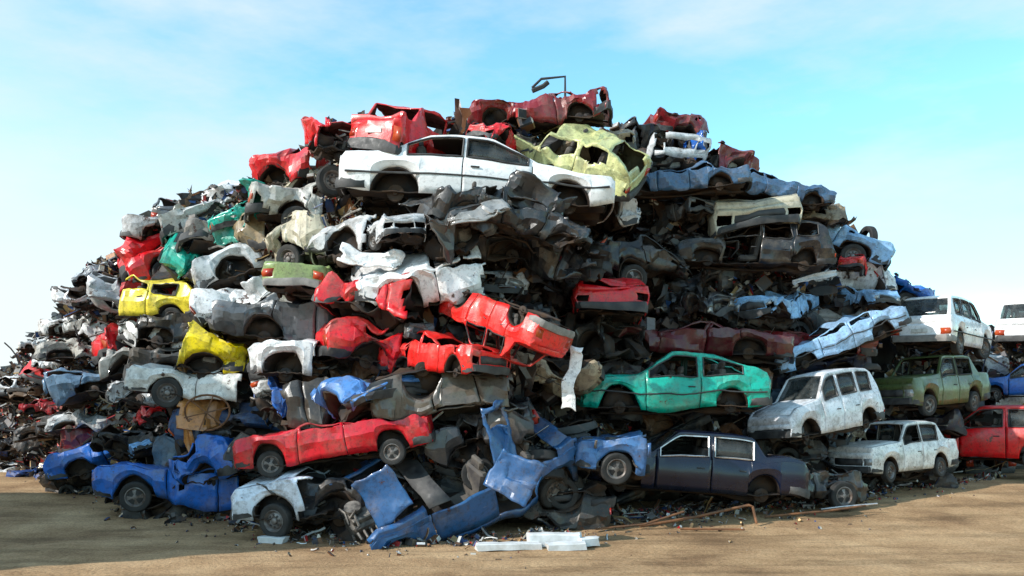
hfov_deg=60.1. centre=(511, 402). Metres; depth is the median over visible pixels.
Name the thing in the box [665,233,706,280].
wrecked car
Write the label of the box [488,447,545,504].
scrap panel
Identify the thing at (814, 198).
wrecked car
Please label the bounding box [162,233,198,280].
wrecked car
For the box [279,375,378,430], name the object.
wrecked car
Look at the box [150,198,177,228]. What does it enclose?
wrecked car
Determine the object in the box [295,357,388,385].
wrecked car
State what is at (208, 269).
wrecked car
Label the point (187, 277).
wrecked car
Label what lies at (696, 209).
wrecked car
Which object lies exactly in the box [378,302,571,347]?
wrecked car
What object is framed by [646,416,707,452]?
wrecked car
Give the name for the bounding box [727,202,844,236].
wrecked car
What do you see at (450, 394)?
wrecked car
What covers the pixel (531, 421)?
wrecked car
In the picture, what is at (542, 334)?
wrecked car
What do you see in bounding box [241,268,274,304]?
scrap panel
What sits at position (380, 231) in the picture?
wrecked car
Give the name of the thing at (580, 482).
wrecked car
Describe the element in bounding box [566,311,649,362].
wrecked car
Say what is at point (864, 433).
wrecked car
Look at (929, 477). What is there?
wrecked car
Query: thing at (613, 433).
wrecked car
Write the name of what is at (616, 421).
wrecked car
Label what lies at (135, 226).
wrecked car
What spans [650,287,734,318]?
wrecked car
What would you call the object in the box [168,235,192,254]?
wrecked car
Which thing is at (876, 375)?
wrecked car
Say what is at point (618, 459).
wrecked car
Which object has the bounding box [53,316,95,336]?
wrecked car
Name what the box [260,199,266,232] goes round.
wrecked car
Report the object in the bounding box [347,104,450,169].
wrecked car
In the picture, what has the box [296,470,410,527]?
wrecked car
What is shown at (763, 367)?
wrecked car
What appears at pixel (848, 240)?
wrecked car
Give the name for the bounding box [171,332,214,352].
wrecked car
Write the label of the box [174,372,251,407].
wrecked car
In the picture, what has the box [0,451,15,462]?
wrecked car
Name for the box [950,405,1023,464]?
wrecked car
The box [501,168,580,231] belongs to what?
scrap panel
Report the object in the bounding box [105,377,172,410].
wrecked car
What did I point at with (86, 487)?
wrecked car
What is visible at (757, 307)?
wrecked car
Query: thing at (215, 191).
wrecked car
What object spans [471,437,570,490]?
wrecked car
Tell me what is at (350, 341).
wrecked car
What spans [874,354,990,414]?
wrecked car
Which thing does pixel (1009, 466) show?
wrecked car
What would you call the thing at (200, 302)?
wrecked car
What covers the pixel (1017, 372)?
wrecked car
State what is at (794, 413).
wrecked car
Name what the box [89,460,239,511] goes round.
wrecked car
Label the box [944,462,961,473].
wrecked car
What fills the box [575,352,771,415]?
wrecked car
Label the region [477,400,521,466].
scrap panel
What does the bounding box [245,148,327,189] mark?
wrecked car
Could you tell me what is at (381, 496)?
scrap panel
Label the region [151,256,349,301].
wrecked car
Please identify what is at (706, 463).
wrecked car
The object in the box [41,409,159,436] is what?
wrecked car
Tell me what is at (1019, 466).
wrecked car
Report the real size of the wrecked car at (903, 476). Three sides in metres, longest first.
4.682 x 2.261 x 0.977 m
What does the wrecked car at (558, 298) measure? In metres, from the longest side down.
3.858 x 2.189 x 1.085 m
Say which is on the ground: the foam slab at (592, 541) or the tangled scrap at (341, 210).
the foam slab at (592, 541)
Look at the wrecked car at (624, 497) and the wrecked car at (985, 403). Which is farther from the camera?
the wrecked car at (985, 403)
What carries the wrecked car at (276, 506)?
on the ground
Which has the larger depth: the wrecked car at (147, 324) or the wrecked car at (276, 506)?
the wrecked car at (147, 324)
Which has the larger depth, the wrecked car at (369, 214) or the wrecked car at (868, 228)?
the wrecked car at (868, 228)
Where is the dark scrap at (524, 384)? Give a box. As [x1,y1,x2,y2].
[383,184,869,493]
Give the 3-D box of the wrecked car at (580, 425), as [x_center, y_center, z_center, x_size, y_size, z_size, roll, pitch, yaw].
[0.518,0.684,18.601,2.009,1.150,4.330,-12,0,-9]
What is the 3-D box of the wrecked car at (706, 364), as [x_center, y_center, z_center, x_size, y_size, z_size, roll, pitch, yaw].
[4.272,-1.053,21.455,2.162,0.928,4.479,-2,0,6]
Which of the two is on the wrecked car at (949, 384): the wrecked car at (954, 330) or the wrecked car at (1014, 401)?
the wrecked car at (954, 330)
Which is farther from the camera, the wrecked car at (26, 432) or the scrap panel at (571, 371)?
the wrecked car at (26, 432)
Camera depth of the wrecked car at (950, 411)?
22.87 m
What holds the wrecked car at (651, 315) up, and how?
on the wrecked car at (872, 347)
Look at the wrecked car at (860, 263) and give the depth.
20.45 m
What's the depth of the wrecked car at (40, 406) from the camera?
22.29 m
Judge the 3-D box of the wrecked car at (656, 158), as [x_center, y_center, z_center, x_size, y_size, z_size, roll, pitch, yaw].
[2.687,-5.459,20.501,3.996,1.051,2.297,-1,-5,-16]
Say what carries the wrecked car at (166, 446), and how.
on the wrecked car at (153, 509)
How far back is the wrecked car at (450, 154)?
17.52 m
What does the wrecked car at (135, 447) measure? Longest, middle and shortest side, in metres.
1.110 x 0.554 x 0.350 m
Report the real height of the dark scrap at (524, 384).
7.638 m
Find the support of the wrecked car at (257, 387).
on the wrecked car at (250, 419)
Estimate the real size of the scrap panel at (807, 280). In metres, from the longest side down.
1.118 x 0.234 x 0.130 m
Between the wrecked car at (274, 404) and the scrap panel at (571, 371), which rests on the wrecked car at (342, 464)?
the wrecked car at (274, 404)
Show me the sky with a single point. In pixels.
(911, 112)
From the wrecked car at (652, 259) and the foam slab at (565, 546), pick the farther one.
the wrecked car at (652, 259)
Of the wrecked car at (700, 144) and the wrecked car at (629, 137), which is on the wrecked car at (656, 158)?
the wrecked car at (700, 144)
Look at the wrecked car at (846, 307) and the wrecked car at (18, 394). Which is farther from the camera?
the wrecked car at (18, 394)
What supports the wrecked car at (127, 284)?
on the wrecked car at (104, 293)
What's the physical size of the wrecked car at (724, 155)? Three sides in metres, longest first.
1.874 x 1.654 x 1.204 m
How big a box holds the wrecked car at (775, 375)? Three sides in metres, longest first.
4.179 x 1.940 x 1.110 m
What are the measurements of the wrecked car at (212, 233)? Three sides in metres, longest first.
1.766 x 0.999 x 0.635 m
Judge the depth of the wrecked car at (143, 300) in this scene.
18.05 m
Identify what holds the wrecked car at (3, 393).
on the scrap heap
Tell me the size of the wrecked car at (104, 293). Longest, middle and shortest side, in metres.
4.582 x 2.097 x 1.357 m
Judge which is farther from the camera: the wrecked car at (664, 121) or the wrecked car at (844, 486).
the wrecked car at (664, 121)
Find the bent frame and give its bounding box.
[531,76,565,96]
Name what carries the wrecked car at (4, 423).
on the scrap heap
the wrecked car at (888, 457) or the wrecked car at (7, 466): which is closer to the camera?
the wrecked car at (888, 457)
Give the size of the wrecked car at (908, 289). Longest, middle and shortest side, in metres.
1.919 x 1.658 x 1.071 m
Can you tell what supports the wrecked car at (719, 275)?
on the scrap heap
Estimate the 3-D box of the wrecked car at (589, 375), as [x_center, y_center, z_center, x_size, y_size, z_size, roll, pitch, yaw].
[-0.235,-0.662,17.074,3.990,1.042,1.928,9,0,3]
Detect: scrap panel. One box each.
[207,202,245,244]
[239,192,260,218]
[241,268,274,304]
[346,248,402,270]
[351,465,410,526]
[446,195,509,232]
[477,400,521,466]
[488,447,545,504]
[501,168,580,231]
[558,344,581,412]
[790,268,836,284]
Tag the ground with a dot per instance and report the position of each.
(964, 531)
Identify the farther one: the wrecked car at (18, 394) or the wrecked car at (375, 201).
the wrecked car at (18, 394)
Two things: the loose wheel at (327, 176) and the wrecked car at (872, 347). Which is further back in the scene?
the wrecked car at (872, 347)
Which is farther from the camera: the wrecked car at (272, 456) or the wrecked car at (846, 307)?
the wrecked car at (846, 307)
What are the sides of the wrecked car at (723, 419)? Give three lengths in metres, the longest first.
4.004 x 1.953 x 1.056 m
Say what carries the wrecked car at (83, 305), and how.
on the wrecked car at (65, 295)
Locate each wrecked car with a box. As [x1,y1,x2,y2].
[0,375,34,404]
[0,417,15,435]
[0,436,50,455]
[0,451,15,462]
[0,457,22,471]
[5,384,42,403]
[5,466,43,477]
[11,422,50,444]
[18,336,47,353]
[18,360,49,385]
[18,399,61,415]
[31,336,96,364]
[31,361,70,370]
[35,409,69,426]
[37,314,114,343]
[39,458,145,493]
[41,369,110,411]
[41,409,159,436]
[41,443,110,481]
[53,285,114,310]
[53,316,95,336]
[54,425,105,457]
[64,485,90,492]
[70,261,113,286]
[72,295,94,310]
[87,271,163,313]
[88,425,169,460]
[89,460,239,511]
[93,319,136,362]
[98,347,162,380]
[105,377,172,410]
[106,497,156,504]
[115,229,164,278]
[118,273,205,328]
[118,278,176,293]
[118,321,172,354]
[119,347,179,382]
[120,211,158,242]
[120,482,243,519]
[121,243,168,282]
[121,360,249,408]
[128,439,152,459]
[133,405,167,426]
[136,313,207,347]
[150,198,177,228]
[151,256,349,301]
[155,437,261,481]
[156,202,215,244]
[158,452,179,463]
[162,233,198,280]
[164,394,382,449]
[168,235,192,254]
[169,322,250,375]
[170,432,254,487]
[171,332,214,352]
[173,367,245,460]
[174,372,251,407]
[179,217,227,255]
[179,259,242,287]
[185,273,348,332]
[190,243,270,288]
[198,179,250,210]
[204,423,284,437]
[207,297,337,346]
[208,201,244,235]
[223,211,275,253]
[224,433,363,470]
[227,394,252,420]
[228,465,333,535]
[232,413,435,478]
[240,179,327,231]
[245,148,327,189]
[247,337,334,386]
[247,373,302,397]
[249,379,307,442]
[253,209,347,270]
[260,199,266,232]
[262,260,343,301]
[277,160,340,201]
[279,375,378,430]
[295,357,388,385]
[296,106,362,164]
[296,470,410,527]
[308,219,385,269]
[311,271,429,334]
[313,317,404,374]
[313,372,433,433]
[318,451,376,474]
[324,412,577,549]
[329,185,461,215]
[329,210,376,217]
[335,136,615,225]
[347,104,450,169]
[347,244,484,304]
[362,364,516,423]
[364,214,425,251]
[371,461,616,530]
[377,320,435,344]
[377,328,510,380]
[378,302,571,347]
[386,246,430,261]
[404,193,501,265]
[405,306,454,331]
[415,395,537,487]
[423,182,590,256]
[429,451,462,473]
[439,288,573,366]
[439,395,539,437]
[447,153,462,174]
[464,120,515,160]
[465,87,613,136]
[468,223,604,284]
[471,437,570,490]
[481,270,526,304]
[487,268,628,312]
[494,347,604,397]
[495,491,504,502]
[513,122,650,202]
[528,129,636,163]
[528,397,553,448]
[551,400,641,430]
[553,413,600,438]
[556,464,590,501]
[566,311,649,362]
[569,277,648,324]
[573,431,650,483]
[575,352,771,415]
[576,430,810,501]
[576,466,591,480]
[590,210,673,243]
[591,357,642,392]
[591,483,646,506]
[593,197,639,231]
[598,233,687,294]
[601,431,616,436]
[603,492,690,500]
[613,117,673,152]
[615,320,795,364]
[617,409,747,450]
[632,162,750,201]
[637,110,713,148]
[645,351,771,379]
[645,491,759,504]
[646,150,709,171]
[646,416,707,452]
[647,132,711,172]
[648,301,664,329]
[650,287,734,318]
[654,292,832,332]
[657,273,755,292]
[659,265,795,294]
[663,196,713,228]
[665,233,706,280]
[671,221,837,276]
[672,226,747,254]
[672,416,823,461]
[676,347,725,374]
[682,130,707,157]
[692,261,880,295]
[703,328,878,361]
[704,195,803,240]
[706,140,758,170]
[707,167,835,212]
[708,348,881,392]
[719,407,755,423]
[720,216,775,236]
[723,423,851,444]
[724,362,790,387]
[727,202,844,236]
[733,289,818,325]
[743,257,899,290]
[747,367,884,443]
[753,453,868,505]
[756,390,812,409]
[759,301,853,327]
[769,306,912,373]
[812,223,893,269]
[813,459,930,480]
[816,306,869,327]
[823,379,894,416]
[824,428,872,449]
[827,420,958,483]
[833,224,875,257]
[838,255,868,276]
[841,287,899,311]
[862,477,877,487]
[866,407,964,440]
[873,369,898,378]
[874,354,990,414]
[877,470,953,487]
[878,271,934,314]
[889,296,992,359]
[894,346,1009,373]
[899,403,978,425]
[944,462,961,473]
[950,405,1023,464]
[957,457,1016,473]
[962,394,994,413]
[983,395,1023,415]
[989,364,1023,400]
[994,301,1023,351]
[1000,364,1020,376]
[1016,464,1023,468]
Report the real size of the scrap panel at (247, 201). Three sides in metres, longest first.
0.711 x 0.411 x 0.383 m
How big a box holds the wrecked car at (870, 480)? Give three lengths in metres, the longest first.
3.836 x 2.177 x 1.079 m
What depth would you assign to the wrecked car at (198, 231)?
17.89 m
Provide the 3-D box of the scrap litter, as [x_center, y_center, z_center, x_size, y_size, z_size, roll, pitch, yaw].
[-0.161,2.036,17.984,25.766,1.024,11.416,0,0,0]
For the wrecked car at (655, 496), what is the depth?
18.53 m
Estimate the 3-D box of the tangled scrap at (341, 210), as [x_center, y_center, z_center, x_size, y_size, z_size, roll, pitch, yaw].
[-5.256,-3.628,18.188,6.338,2.333,1.933,0,0,23]
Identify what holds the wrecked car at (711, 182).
on the scrap metal at (526, 125)
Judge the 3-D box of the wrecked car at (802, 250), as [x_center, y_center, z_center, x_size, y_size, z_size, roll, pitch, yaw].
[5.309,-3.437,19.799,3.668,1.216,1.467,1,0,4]
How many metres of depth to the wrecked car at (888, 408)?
20.80 m
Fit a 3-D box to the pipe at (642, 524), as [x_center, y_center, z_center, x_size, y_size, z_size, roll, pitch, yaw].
[2.297,2.098,15.793,1.692,0.298,0.054,0,0,-14]
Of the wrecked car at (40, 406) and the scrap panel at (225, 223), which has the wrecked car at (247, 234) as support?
the scrap panel at (225, 223)
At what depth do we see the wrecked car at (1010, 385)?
23.69 m
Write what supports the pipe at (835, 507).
on the ground
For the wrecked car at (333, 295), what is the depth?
15.60 m
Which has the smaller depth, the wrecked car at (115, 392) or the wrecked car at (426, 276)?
the wrecked car at (426, 276)
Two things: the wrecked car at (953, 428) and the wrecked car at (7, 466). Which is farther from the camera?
the wrecked car at (7, 466)
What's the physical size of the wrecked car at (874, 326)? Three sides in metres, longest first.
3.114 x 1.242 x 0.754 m
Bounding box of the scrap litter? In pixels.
[25,467,1006,568]
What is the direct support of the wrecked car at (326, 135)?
on the wrecked car at (364, 173)
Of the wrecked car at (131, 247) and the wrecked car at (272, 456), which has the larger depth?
the wrecked car at (131, 247)
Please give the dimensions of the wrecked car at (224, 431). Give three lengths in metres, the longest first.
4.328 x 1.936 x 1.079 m
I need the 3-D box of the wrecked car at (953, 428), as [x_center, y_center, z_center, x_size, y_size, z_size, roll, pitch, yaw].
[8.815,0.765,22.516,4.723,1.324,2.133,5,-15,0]
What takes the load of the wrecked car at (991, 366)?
on the wrecked car at (1010, 385)
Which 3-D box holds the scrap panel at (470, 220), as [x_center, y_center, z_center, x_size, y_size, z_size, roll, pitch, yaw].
[-0.542,-3.246,15.146,1.188,0.554,0.305,-18,-30,-10]
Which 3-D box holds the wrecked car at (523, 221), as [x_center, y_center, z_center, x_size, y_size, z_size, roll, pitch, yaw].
[-0.043,-3.319,15.998,3.117,1.027,1.356,12,0,-12]
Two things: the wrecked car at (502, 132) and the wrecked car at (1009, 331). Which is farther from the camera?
the wrecked car at (1009, 331)
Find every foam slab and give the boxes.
[259,535,289,543]
[475,541,541,550]
[526,532,581,546]
[544,541,588,550]
[579,536,599,546]
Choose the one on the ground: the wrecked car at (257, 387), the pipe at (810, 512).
the pipe at (810, 512)
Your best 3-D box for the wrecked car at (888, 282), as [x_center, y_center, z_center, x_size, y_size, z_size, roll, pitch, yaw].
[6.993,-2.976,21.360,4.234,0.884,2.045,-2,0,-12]
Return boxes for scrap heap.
[1,124,1023,467]
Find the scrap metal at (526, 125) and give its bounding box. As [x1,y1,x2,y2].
[0,101,1023,504]
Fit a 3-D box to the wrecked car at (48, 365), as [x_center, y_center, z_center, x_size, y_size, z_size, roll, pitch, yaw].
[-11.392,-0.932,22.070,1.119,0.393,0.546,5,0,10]
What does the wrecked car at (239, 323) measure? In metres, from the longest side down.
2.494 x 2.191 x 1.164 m
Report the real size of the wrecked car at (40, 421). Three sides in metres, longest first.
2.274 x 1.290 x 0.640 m
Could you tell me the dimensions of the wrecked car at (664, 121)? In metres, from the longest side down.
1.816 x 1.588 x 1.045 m
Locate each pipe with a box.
[595,511,684,529]
[640,504,757,527]
[680,528,744,530]
[764,505,865,517]
[821,503,877,509]
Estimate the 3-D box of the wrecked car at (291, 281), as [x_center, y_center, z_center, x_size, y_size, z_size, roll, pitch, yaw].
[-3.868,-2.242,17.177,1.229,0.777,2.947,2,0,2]
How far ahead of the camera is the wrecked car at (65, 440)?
19.91 m
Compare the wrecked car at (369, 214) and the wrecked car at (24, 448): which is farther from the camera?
the wrecked car at (24, 448)
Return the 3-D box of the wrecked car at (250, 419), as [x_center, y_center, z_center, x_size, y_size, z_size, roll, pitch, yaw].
[-4.184,0.189,17.541,4.801,1.197,2.148,-8,0,7]
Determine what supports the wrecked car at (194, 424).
on the wrecked car at (135, 486)
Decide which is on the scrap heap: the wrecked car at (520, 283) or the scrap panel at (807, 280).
the wrecked car at (520, 283)
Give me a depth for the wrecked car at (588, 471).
16.24 m
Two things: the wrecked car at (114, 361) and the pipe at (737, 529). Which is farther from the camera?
the wrecked car at (114, 361)
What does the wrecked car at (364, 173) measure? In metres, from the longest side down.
5.224 x 2.095 x 1.367 m
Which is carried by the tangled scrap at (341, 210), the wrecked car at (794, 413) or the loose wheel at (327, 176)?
the loose wheel at (327, 176)
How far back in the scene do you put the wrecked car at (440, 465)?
15.50 m
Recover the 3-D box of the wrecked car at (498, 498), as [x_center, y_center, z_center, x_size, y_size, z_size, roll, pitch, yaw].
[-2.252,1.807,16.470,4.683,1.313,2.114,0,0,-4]
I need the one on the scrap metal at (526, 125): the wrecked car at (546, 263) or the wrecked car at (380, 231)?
the wrecked car at (546, 263)
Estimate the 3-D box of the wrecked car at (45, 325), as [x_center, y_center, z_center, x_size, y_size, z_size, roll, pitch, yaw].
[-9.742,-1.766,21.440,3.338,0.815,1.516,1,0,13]
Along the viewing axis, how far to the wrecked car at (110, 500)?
18.43 m
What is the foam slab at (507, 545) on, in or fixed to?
on the ground
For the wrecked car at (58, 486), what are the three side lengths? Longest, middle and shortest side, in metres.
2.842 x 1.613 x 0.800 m
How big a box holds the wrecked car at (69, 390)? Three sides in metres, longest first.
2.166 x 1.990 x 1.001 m
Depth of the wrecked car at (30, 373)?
22.23 m
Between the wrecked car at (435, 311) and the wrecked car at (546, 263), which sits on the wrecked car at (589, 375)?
the wrecked car at (435, 311)
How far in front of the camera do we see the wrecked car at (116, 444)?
18.34 m
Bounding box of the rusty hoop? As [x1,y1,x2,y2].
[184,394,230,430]
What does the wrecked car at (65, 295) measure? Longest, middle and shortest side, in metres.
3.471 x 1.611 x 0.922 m
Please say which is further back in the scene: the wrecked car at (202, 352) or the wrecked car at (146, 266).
the wrecked car at (146, 266)
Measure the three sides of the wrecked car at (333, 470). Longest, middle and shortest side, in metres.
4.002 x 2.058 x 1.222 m
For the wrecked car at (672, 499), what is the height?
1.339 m
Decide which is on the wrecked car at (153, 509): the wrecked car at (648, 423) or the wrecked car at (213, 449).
the wrecked car at (213, 449)
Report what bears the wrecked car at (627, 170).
on the wrecked car at (364, 173)
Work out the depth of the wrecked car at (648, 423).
18.58 m
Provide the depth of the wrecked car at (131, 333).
18.61 m
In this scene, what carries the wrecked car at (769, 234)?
on the scrap heap
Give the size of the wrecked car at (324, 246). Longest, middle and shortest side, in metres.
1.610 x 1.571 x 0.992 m
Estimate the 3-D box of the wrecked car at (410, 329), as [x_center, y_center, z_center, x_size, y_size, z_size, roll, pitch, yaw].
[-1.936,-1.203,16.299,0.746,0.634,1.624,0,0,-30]
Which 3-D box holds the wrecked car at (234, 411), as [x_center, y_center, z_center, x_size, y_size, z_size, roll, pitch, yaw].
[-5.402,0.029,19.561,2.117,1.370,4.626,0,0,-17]
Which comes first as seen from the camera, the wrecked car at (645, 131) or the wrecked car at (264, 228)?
the wrecked car at (264, 228)
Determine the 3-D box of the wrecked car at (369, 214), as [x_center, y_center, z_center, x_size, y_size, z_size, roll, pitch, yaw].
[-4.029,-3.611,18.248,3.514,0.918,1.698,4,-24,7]
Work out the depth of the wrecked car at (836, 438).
19.42 m
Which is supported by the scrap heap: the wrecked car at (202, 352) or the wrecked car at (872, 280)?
the wrecked car at (872, 280)
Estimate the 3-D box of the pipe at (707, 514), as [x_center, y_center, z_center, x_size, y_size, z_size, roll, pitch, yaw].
[3.389,2.055,16.119,2.228,0.384,0.186,0,0,-8]
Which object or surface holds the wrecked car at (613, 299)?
on the scrap metal at (526, 125)
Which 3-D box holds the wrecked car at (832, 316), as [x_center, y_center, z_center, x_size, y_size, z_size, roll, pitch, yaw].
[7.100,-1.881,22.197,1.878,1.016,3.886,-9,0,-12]
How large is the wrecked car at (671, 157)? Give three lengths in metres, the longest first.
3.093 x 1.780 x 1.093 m
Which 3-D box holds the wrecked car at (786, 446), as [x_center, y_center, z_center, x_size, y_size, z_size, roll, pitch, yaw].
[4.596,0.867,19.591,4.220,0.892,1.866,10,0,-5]
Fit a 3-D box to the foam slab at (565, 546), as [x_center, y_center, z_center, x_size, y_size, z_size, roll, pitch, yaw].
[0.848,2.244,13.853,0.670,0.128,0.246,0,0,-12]
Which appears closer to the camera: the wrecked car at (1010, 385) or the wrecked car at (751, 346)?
the wrecked car at (751, 346)
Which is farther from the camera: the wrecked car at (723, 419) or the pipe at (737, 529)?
the wrecked car at (723, 419)
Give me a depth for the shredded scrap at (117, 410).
21.14 m
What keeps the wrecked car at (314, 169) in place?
on the wrecked car at (264, 228)
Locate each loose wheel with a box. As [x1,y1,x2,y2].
[316,165,339,197]
[529,449,557,461]
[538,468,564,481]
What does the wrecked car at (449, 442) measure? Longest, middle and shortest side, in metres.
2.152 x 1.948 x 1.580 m
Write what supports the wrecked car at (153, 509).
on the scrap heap
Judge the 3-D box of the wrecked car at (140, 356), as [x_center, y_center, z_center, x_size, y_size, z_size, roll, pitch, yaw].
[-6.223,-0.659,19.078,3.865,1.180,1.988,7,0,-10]
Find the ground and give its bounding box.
[0,469,1023,575]
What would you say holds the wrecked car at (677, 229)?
on the wrecked car at (671, 247)
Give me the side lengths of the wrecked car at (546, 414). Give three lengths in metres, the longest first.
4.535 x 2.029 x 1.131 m
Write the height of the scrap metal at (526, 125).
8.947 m
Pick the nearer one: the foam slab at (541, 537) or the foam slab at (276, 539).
the foam slab at (541, 537)
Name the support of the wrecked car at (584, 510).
on the ground
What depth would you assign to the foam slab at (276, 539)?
14.51 m
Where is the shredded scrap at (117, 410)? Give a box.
[0,256,139,476]
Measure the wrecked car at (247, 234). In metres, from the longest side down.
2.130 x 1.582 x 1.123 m
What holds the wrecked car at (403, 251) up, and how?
on the scrap heap
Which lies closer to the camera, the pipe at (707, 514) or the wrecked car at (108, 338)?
the pipe at (707, 514)
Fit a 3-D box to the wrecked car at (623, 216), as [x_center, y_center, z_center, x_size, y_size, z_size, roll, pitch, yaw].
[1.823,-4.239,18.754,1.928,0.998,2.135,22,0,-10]
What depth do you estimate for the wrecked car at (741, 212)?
19.17 m
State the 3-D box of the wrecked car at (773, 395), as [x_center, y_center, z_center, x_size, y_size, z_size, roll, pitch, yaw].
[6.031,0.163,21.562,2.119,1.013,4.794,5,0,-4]
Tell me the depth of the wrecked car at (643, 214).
19.96 m
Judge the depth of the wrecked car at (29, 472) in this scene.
22.53 m
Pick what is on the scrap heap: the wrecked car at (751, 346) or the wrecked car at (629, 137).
the wrecked car at (629, 137)
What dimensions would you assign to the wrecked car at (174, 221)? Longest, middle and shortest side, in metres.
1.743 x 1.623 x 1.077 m
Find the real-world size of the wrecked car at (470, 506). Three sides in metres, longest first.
4.282 x 1.962 x 1.470 m
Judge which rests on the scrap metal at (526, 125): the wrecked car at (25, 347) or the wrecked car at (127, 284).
the wrecked car at (25, 347)
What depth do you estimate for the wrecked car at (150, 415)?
18.10 m
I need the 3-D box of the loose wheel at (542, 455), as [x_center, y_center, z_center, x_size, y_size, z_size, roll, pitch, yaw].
[0.518,0.993,15.599,0.610,0.190,0.610,0,-21,0]
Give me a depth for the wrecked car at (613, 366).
18.36 m
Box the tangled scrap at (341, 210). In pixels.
[161,173,373,265]
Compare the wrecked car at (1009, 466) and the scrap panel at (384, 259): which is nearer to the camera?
the scrap panel at (384, 259)
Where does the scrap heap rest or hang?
on the ground
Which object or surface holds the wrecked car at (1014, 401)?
on the scrap heap
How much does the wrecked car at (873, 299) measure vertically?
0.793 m
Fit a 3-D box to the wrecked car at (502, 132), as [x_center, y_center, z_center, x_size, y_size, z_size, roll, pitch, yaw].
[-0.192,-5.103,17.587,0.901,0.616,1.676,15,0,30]
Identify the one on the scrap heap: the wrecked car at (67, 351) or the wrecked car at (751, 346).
the wrecked car at (67, 351)
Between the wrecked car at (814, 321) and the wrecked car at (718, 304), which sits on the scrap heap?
the wrecked car at (814, 321)
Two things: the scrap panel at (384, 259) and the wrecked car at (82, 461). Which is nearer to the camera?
the scrap panel at (384, 259)
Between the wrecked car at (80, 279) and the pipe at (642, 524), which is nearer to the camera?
the pipe at (642, 524)
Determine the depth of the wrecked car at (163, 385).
16.87 m
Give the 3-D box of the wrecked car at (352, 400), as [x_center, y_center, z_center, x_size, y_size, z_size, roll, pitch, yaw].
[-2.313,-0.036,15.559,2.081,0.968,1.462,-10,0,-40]
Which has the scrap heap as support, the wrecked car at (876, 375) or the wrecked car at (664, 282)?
the wrecked car at (664, 282)
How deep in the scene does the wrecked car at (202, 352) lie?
16.76 m
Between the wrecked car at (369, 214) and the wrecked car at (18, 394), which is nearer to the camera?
the wrecked car at (369, 214)
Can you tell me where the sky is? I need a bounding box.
[0,0,1023,369]
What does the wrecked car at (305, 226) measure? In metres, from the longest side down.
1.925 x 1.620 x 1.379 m
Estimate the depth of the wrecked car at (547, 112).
17.93 m
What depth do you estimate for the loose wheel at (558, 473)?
15.42 m
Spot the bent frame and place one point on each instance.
(545, 84)
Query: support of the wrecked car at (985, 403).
on the scrap heap
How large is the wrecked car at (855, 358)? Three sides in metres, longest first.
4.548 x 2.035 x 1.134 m
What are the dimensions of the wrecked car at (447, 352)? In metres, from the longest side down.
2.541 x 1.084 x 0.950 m
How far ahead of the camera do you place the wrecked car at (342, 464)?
16.14 m

